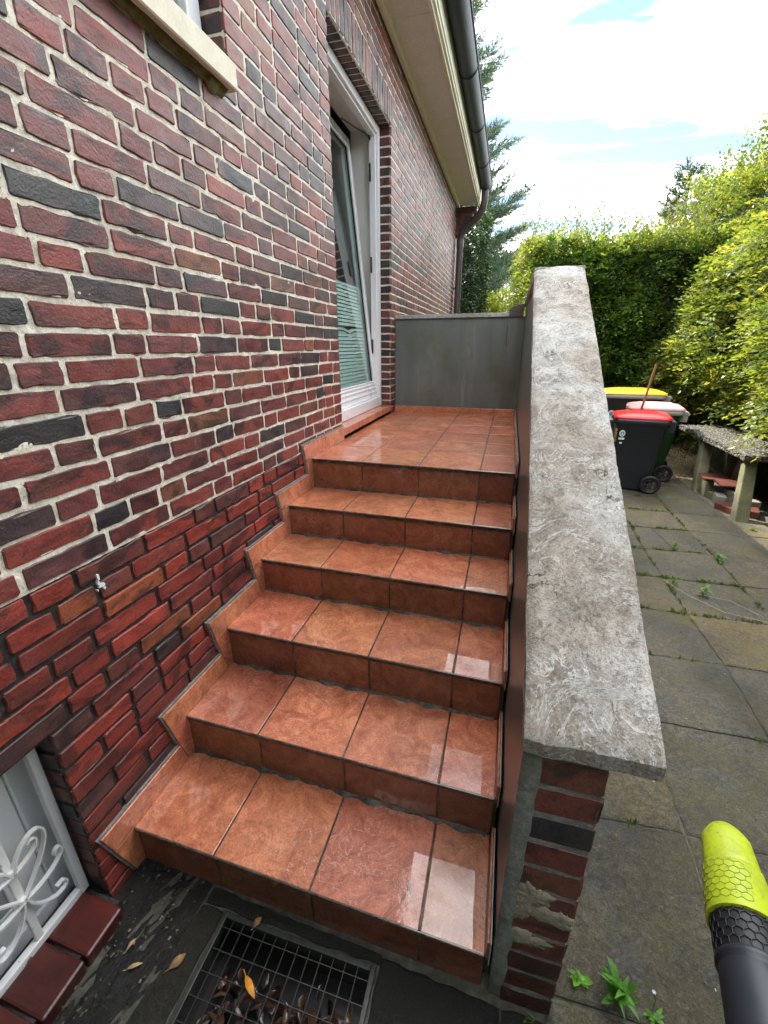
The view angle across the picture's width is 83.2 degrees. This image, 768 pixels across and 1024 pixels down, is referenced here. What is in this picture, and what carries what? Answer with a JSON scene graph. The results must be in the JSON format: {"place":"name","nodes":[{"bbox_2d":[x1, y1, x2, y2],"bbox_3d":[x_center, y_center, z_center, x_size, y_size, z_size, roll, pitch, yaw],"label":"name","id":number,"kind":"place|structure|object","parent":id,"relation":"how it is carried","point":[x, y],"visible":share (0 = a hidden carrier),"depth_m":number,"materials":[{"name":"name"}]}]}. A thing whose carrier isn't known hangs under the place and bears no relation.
{"place":"outdoors","nodes":[
{"label":"outdoors","id":0,"kind":"place"},
{"bbox_2d":[228,925,364,989],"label":"ground","id":1,"kind":"structure","parent":0,"point":[295,963],"depth_m":1.25,"materials":[{"name":"soil"}]},
{"bbox_2d":[0,0,492,1023],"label":"brick house","id":2,"kind":"structure","parent":1,"relation":"on","point":[232,232],"depth_m":1.27,"materials":[{"name":"red brick"}]},
{"bbox_2d":[0,748,88,997],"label":"basement window","id":3,"kind":"structure","parent":2,"relation":"in","point":[40,864],"depth_m":1.11,"materials":[{"name":"white plastic"}]},
{"bbox_2d":[173,0,201,29],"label":"window","id":4,"kind":"structure","parent":2,"relation":"in","point":[190,7],"depth_m":1.35,"materials":[{"name":"white glass"}]},
{"bbox_2d":[326,42,391,435],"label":"garden door","id":5,"kind":"structure","parent":2,"relation":"in","point":[354,133],"depth_m":3.22,"materials":[{"name":"white plastic"}]},
{"bbox_2d":[460,0,542,312],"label":"pine tree","id":6,"kind":"object","parent":1,"relation":"on","point":[499,276],"visible":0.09,"depth_m":11.56,"materials":[{"name":"green plant"}]},
{"bbox_2d":[491,248,520,311],"bbox_3d":[4.813,-7.147,16.038,4.754,5.149,3.278,5,22,14],"label":"deciduous tree","id":7,"kind":"object","parent":1,"relation":"on","point":[509,280],"depth_m":14.99,"materials":[{"name":"green plant"}]},
{"bbox_2d":[61,439,767,1023],"bbox_3d":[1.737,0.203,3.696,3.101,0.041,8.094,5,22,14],"label":"path","id":8,"kind":"structure","parent":0,"point":[639,920],"depth_m":1.47,"materials":[{"name":"grey concrete"}]},
{"bbox_2d":[52,857,213,1023],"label":"wet ground","id":9,"kind":"structure","parent":8,"relation":"on","point":[118,989],"depth_m":1.17,"materials":[{"name":"stone"}]},
{"bbox_2d":[123,939,135,953],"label":"fallen leaf","id":10,"kind":"object","parent":9,"relation":"on","point":[130,943],"visible":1,"depth_m":1.16,"materials":[{"name":"plant"}]},
{"bbox_2d":[122,962,142,971],"bbox_3d":[-0.652,1.178,1.121,0.050,0.010,0.010,-8,28,-18],"label":"fallen leaf","id":11,"kind":"object","parent":9,"relation":"on","point":[133,965],"visible":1,"depth_m":1.12,"materials":[{"name":"plant"}]},
{"bbox_2d":[164,953,185,972],"bbox_3d":[-0.543,1.175,1.127,0.056,0.012,0.020,-20,57,-41],"label":"fallen leaf","id":12,"kind":"object","parent":9,"relation":"on","point":[177,960],"visible":1,"depth_m":1.13,"materials":[{"name":"brown plant"}]},
{"bbox_2d":[168,911,376,1023],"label":"floor grating","id":13,"kind":"object","parent":9,"relation":"in","point":[223,951],"visible":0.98,"depth_m":1.17,"materials":[{"name":"metal"}]},
{"bbox_2d":[243,969,254,998],"bbox_3d":[-0.341,1.187,1.090,0.018,0.015,0.072,-23,30,-34],"label":"fallen leaf","id":14,"kind":"object","parent":13,"relation":"on","point":[249,986],"visible":1,"depth_m":1.08,"materials":[{"name":"orange plant"}]},
{"bbox_2d":[251,917,261,929],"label":"fallen leaf","id":15,"kind":"object","parent":13,"relation":"on","point":[257,921],"visible":1,"depth_m":1.21,"materials":[{"name":"brown plant"}]},
{"bbox_2d":[196,967,352,1023],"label":"leaf litter","id":16,"kind":"object","parent":13,"relation":"on","point":[281,1015],"visible":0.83,"depth_m":1.12,"materials":[{"name":"brown plant"}]},
{"bbox_2d":[95,405,518,984],"bbox_3d":[0.163,0.129,2.483,1.066,1.093,3.376,5,22,14],"label":"outdoor staircase","id":17,"kind":"structure","parent":8,"relation":"on","point":[332,713],"depth_m":1.50,"materials":[{"name":"tile"}]},
{"bbox_2d":[395,304,525,415],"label":"parapet wall","id":18,"kind":"structure","parent":17,"relation":"on","point":[471,360],"depth_m":3.67,"materials":[{"name":"grey"}]},
{"bbox_2d":[61,472,766,1023],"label":"grit","id":19,"kind":"object","parent":8,"relation":"on","point":[203,882],"visible":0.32,"depth_m":1.18,"materials":[{"name":"grey gravel"}]},
{"bbox_2d":[453,204,494,313],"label":"ivy column","id":20,"kind":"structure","parent":8,"relation":"on","point":[471,284],"depth_m":8.34,"materials":[{"name":"green plant"}]},
{"bbox_2d":[473,285,516,312],"bbox_3d":[2.316,-3.430,9.405,1.340,2.755,1.759,5,22,14],"label":"shrub","id":21,"kind":"object","parent":8,"relation":"on","point":[494,306],"visible":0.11,"depth_m":8.80,"materials":[{"name":"green plant"}]},
{"bbox_2d":[523,1012,534,1023],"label":"weed","id":22,"kind":"object","parent":8,"relation":"on","point":[524,1020],"visible":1,"depth_m":1.02,"materials":[{"name":"green plant"}]},
{"bbox_2d":[488,265,666,1014],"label":"parapet wall","id":23,"kind":"structure","parent":8,"relation":"on","point":[581,719],"depth_m":0.94,"materials":[{"name":"stone"}]},
{"bbox_2d":[566,968,592,988],"bbox_3d":[0.493,1.177,1.090,0.054,0.024,0.041,-2,21,-5],"label":"weed","id":24,"kind":"object","parent":8,"relation":"on","point":[577,978],"visible":1,"depth_m":1.09,"materials":[{"name":"green plant"}]},
{"bbox_2d":[599,956,639,1021],"bbox_3d":[0.569,1.164,1.044,0.092,0.072,0.105,-17,26,-36],"label":"weed","id":25,"kind":"object","parent":8,"relation":"on","point":[624,990],"visible":1,"depth_m":1.05,"materials":[{"name":"green plant"}]},
{"bbox_2d":[506,181,750,446],"bbox_3d":[3.954,-3.118,7.322,3.830,3.724,2.526,5,22,14],"label":"beech hedge","id":26,"kind":"object","parent":8,"relation":"on","point":[634,281],"visible":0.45,"depth_m":6.46,"materials":[{"name":"green plant"}]},
{"bbox_2d":[604,387,672,432],"bbox_3d":[3.357,-1.198,5.943,0.815,0.966,0.598,7,22,18],"label":"wheelie bin","id":27,"kind":"object","parent":8,"relation":"on","point":[619,398],"visible":0.23,"depth_m":5.62,"materials":[{"name":"yellow plastic"}]},
{"bbox_2d":[612,409,677,493],"bbox_3d":[2.788,-0.681,4.774,0.609,0.842,0.458,9,23,23],"label":"wheelie bin","id":28,"kind":"object","parent":8,"relation":"on","point":[638,436],"visible":0.98,"depth_m":4.59,"materials":[{"name":"plastic"}]},
{"bbox_2d":[640,364,657,409],"bbox_3d":[2.931,-1.016,4.947,0.105,1.282,0.027,8,23,21],"label":"broom handle","id":29,"kind":"object","parent":8,"relation":"on","point":[647,390],"visible":0.43,"depth_m":4.79,"materials":[{"name":"brown wood"}]},
{"bbox_2d":[643,990,664,1023],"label":"weed","id":30,"kind":"object","parent":8,"relation":"on","point":[657,1016],"visible":1,"depth_m":1.03,"materials":[{"name":"green plant"}]},
{"bbox_2d":[626,401,690,481],"bbox_3d":[3.187,-0.860,5.188,0.632,0.876,0.476,9,23,23],"label":"wheelie bin","id":31,"kind":"object","parent":8,"relation":"on","point":[677,413],"visible":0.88,"depth_m":4.95,"materials":[{"name":"grey plastic"}]},
{"bbox_2d":[670,578,679,584],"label":"weed","id":32,"kind":"object","parent":8,"relation":"on","point":[673,581],"visible":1,"depth_m":2.89,"materials":[{"name":"green plant"}]},
{"bbox_2d":[654,155,719,236],"bbox_3d":[5.748,-4.345,8.874,1.821,4.785,1.733,5,22,14],"label":"conifer tree","id":33,"kind":"object","parent":8,"relation":"on","point":[681,185],"visible":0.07,"depth_m":8.14,"materials":[{"name":"green plant"}]},
{"bbox_2d":[664,443,721,480],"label":"dry litter","id":34,"kind":"object","parent":8,"relation":"on","point":[682,450],"visible":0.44,"depth_m":5.99,"materials":[{"name":"plant"}]},
{"bbox_2d":[637,109,767,501],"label":"beech hedge","id":35,"kind":"object","parent":8,"relation":"on","point":[733,384],"visible":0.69,"depth_m":5.34,"materials":[{"name":"green plant"}]},
{"bbox_2d":[696,584,713,594],"bbox_3d":[2.046,0.502,2.767,0.092,0.065,0.106,5,22,14],"label":"weed","id":36,"kind":"object","parent":8,"relation":"on","point":[705,590],"visible":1,"depth_m":2.75,"materials":[{"name":"green plant"}]},
{"bbox_2d":[698,478,713,496],"bbox_3d":[3.433,-0.264,4.615,0.070,0.170,0.140,4,21,11],"label":"stone block","id":37,"kind":"object","parent":8,"relation":"on","point":[705,486],"depth_m":4.57,"materials":[{"name":"concrete"}]},
{"bbox_2d":[698,473,736,487],"bbox_3d":[3.513,-0.328,4.478,0.280,0.046,0.420,5,21,8],"label":"roof tile","id":38,"kind":"object","parent":37,"relation":"on","point":[723,480],"visible":0.8,"depth_m":4.54,"materials":[{"name":"red tile"}]},
{"bbox_2d":[706,491,715,499],"bbox_3d":[3.425,-0.169,4.498,0.080,0.075,0.110,1,21,3],"label":"stone block","id":39,"kind":"object","parent":8,"relation":"on","point":[709,494],"depth_m":4.50,"materials":[{"name":"concrete"}]},
{"bbox_2d":[663,579,767,622],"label":"dry stem","id":40,"kind":"object","parent":8,"relation":"on","point":[718,609],"visible":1,"depth_m":2.64,"materials":[{"name":"plant"}]},
{"bbox_2d":[712,492,726,504],"bbox_3d":[3.373,-0.126,4.352,0.085,0.100,0.160,9,23,24],"label":"stone block","id":41,"kind":"object","parent":8,"relation":"on","point":[719,497],"depth_m":4.31,"materials":[{"name":"grey stone"}]},
{"bbox_2d":[715,553,727,563],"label":"weed","id":42,"kind":"object","parent":8,"relation":"on","point":[719,556],"visible":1,"depth_m":3.19,"materials":[{"name":"green plant"}]},
{"bbox_2d":[678,424,767,522],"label":"stone bench","id":43,"kind":"object","parent":8,"relation":"on","point":[724,438],"visible":0.9,"depth_m":4.31,"materials":[{"name":"stone"}]},
{"bbox_2d":[714,502,731,514],"bbox_3d":[3.311,-0.036,4.166,0.110,0.065,0.200,-2,21,-4],"label":"loose brick","id":44,"kind":"object","parent":8,"relation":"on","point":[725,507],"visible":0.56,"depth_m":4.17,"materials":[{"name":"red brick"}]},
{"bbox_2d":[724,489,735,503],"bbox_3d":[3.508,-0.139,4.330,0.100,0.140,0.180,0,21,1],"label":"stone block","id":45,"kind":"object","parent":8,"relation":"on","point":[729,493],"depth_m":4.33,"materials":[{"name":"grey stone"}]},
{"bbox_2d":[726,458,740,488],"bbox_3d":[3.721,-0.401,4.568,0.022,0.460,0.100,9,27,9],"label":"leaning board","id":46,"kind":"object","parent":8,"relation":"on","point":[735,474],"visible":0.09,"depth_m":4.55,"materials":[{"name":"brown wood"}]},
{"bbox_2d":[749,506,759,518],"bbox_3d":[3.461,-0.001,4.074,0.100,0.065,0.200,14,25,33],"label":"loose brick","id":47,"kind":"object","parent":8,"relation":"on","point":[754,513],"visible":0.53,"depth_m":4.00,"materials":[{"name":"red brick"}]},
{"bbox_2d":[751,499,761,509],"bbox_3d":[3.521,-0.061,4.167,0.140,0.110,0.100,9,23,22],"label":"stone block","id":48,"kind":"object","parent":8,"relation":"on","point":[756,503],"depth_m":4.11,"materials":[{"name":"beige stone"}]},
{"bbox_2d":[474,0,767,298],"label":"sky","id":49,"kind":"structure","parent":0,"point":[605,97],"materials":[{"name":"white"}]},
{"bbox_2d":[601,487,766,839],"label":"joint grass","id":50,"kind":"structure","parent":0,"point":[674,592],"depth_m":2.94,"materials":[{"name":"green plant"}]},
{"bbox_2d":[701,821,767,1023],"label":"garden blower","id":51,"kind":"object","parent":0,"point":[735,891],"visible":1,"depth_m":0.78,"materials":[{"name":"yellow plastic"},{"name":"black rubber"},{"name":"dark grey plastic"}]}
]}

